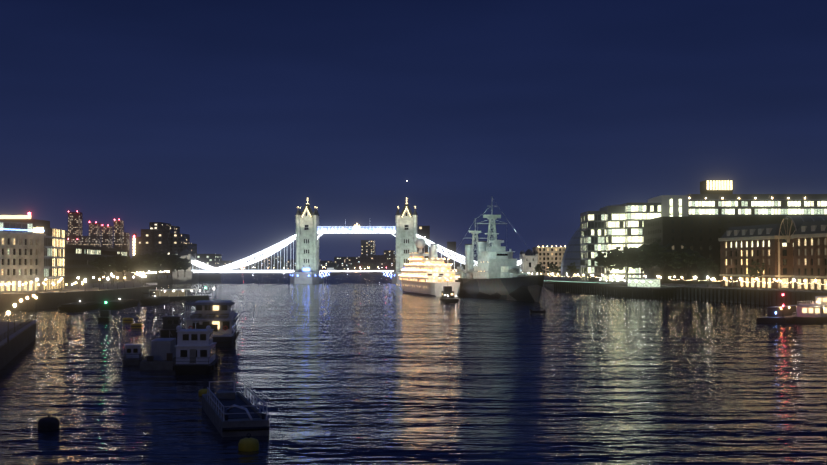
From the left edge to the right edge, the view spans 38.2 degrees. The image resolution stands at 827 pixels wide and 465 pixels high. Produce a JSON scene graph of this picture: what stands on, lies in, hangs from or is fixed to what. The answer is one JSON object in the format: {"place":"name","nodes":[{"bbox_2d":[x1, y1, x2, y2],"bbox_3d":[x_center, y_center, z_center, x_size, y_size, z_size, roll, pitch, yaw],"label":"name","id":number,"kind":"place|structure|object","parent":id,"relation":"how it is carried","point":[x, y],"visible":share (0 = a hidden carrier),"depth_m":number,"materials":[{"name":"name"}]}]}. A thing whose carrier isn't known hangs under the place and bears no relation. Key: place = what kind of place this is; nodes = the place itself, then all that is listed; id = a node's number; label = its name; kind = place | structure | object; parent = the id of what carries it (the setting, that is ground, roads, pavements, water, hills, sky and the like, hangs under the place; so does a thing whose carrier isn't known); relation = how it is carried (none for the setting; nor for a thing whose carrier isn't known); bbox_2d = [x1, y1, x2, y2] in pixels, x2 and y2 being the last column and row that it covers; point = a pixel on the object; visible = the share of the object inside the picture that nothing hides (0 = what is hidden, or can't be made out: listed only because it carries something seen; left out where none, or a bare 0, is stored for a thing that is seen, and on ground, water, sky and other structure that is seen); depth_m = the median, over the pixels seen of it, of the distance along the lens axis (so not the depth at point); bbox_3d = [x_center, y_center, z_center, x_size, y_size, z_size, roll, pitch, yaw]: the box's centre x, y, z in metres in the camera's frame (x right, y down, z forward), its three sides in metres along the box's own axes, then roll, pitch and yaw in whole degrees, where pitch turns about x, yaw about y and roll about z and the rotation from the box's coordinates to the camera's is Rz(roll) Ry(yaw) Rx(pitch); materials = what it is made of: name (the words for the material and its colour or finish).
{"place":"outdoors","nodes":[
{"label":"outdoors","id":0,"kind":"place"},
{"bbox_2d":[0,271,826,464],"bbox_3d":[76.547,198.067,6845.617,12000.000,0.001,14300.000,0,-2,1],"label":"water","id":1,"kind":"structure","parent":0,"point":[356,369],"depth_m":139.98,"materials":[{"name":"blue liquid"}]},
{"bbox_2d":[38,413,59,429],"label":"mooring buoy","id":2,"kind":"object","parent":1,"relation":"on","point":[48,423],"visible":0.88,"depth_m":100.64,"materials":[{"name":"black metal"}]},
{"bbox_2d":[97,302,112,320],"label":"boat","id":3,"kind":"object","parent":1,"relation":"on","point":[105,315],"visible":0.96,"depth_m":295.15,"materials":[{"name":"black metal"}]},
{"bbox_2d":[123,317,132,321],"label":"buoy","id":4,"kind":"object","parent":1,"relation":"on","point":[127,319],"visible":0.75,"depth_m":289.63,"materials":[{"name":"orange metal"}]},
{"bbox_2d":[122,344,144,364],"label":"launch","id":5,"kind":"object","parent":1,"relation":"on","point":[134,355],"visible":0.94,"depth_m":167.59,"materials":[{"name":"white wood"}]},
{"bbox_2d":[131,322,141,327],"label":"buoy","id":6,"kind":"object","parent":1,"relation":"on","point":[136,325],"visible":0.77,"depth_m":261.96,"materials":[{"name":"orange metal"}]},
{"bbox_2d":[140,330,175,369],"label":"boat","id":7,"kind":"object","parent":1,"relation":"on","point":[163,353],"visible":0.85,"depth_m":160.47,"materials":[{"name":"grey metal"}]},
{"bbox_2d":[159,308,183,335],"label":"moored boat","id":8,"kind":"object","parent":1,"relation":"on","point":[171,323],"visible":0.83,"depth_m":237.89,"materials":[{"name":"black metal"}]},
{"bbox_2d":[173,318,220,374],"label":"workboat","id":9,"kind":"object","parent":1,"relation":"on","point":[195,351],"visible":1,"depth_m":153.05,"materials":[{"name":"white metal"}]},
{"bbox_2d":[198,385,208,395],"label":"mooring buoy","id":10,"kind":"object","parent":1,"relation":"on","point":[202,391],"visible":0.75,"depth_m":126.86,"materials":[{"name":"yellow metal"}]},
{"bbox_2d":[183,288,238,346],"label":"passenger boat","id":11,"kind":"object","parent":1,"relation":"on","point":[218,317],"visible":0.85,"depth_m":204.55,"materials":[{"name":"white metal"}]},
{"bbox_2d":[202,381,269,436],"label":"open barge","id":12,"kind":"object","parent":1,"relation":"on","point":[230,413],"visible":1,"depth_m":100.25,"materials":[{"name":"black metal"}]},
{"bbox_2d":[238,433,258,451],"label":"mooring buoy","id":13,"kind":"object","parent":1,"relation":"on","point":[248,444],"visible":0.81,"depth_m":89.19,"materials":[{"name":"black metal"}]},
{"bbox_2d":[172,197,540,283],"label":"bridge","id":14,"kind":"structure","parent":1,"relation":"on","point":[309,229],"depth_m":891.32,"materials":[{"name":"stone"}]},
{"bbox_2d":[398,236,459,296],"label":"cruise ship","id":15,"kind":"object","parent":1,"relation":"on","point":[430,273],"visible":1,"depth_m":539.38,"materials":[{"name":"white metal"}]},
{"bbox_2d":[440,280,458,302],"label":"tug","id":16,"kind":"object","parent":1,"relation":"on","point":[447,296],"visible":0.98,"depth_m":444.85,"materials":[{"name":"black metal"}]},
{"bbox_2d":[448,199,552,301],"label":"warship","id":17,"kind":"object","parent":1,"relation":"on","point":[494,273],"visible":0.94,"depth_m":496.03,"materials":[{"name":"grey metal"}]},
{"bbox_2d":[530,309,545,313],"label":"mooring dolphin","id":18,"kind":"object","parent":1,"relation":"on","point":[531,311],"visible":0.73,"depth_m":333.99,"materials":[{"name":"black metal"}]},
{"bbox_2d":[0,269,826,369],"bbox_3d":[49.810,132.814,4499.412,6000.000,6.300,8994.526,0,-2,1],"label":"river banks","id":19,"kind":"object","parent":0,"point":[22,336],"depth_m":426.01,"materials":[{"name":"concrete"}]},
{"bbox_2d":[0,252,208,342],"bbox_3d":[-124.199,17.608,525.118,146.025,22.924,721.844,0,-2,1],"label":"bank furniture","id":20,"kind":"object","parent":19,"relation":"on","point":[143,263],"visible":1,"depth_m":516.59,"materials":[{"name":"black metal"}]},
{"bbox_2d":[0,211,220,292],"bbox_3d":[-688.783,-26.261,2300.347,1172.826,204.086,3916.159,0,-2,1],"label":"buildings","id":21,"kind":"structure","parent":19,"relation":"on","point":[32,250],"depth_m":554.80,"materials":[{"name":"stone"}]},
{"bbox_2d":[221,226,519,270],"bbox_3d":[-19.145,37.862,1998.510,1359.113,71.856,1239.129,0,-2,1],"label":"distant skyline","id":22,"kind":"structure","parent":19,"relation":"on","point":[368,259],"depth_m":2512.59,"materials":[{"name":"concrete"}]},
{"bbox_2d":[561,204,620,279],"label":"city hall","id":23,"kind":"structure","parent":19,"relation":"on","point":[571,253],"depth_m":709.45,"materials":[{"name":"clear glass"}]},
{"bbox_2d":[522,239,826,323],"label":"promenade","id":24,"kind":"structure","parent":19,"relation":"on","point":[644,256],"depth_m":506.06,"materials":[{"name":"black metal"}]},
{"bbox_2d":[532,180,826,283],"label":"buildings","id":25,"kind":"structure","parent":19,"relation":"on","point":[707,217],"depth_m":633.36,"materials":[{"name":"grey"}]},
{"bbox_2d":[718,216,826,290],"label":"brick building","id":26,"kind":"structure","parent":19,"relation":"on","point":[787,250],"depth_m":442.56,"materials":[{"name":"brick"}]},
{"bbox_2d":[0,0,826,262],"label":"sky","id":27,"kind":"structure","parent":0,"point":[214,121],"materials":[{"name":"blue"}]}
]}

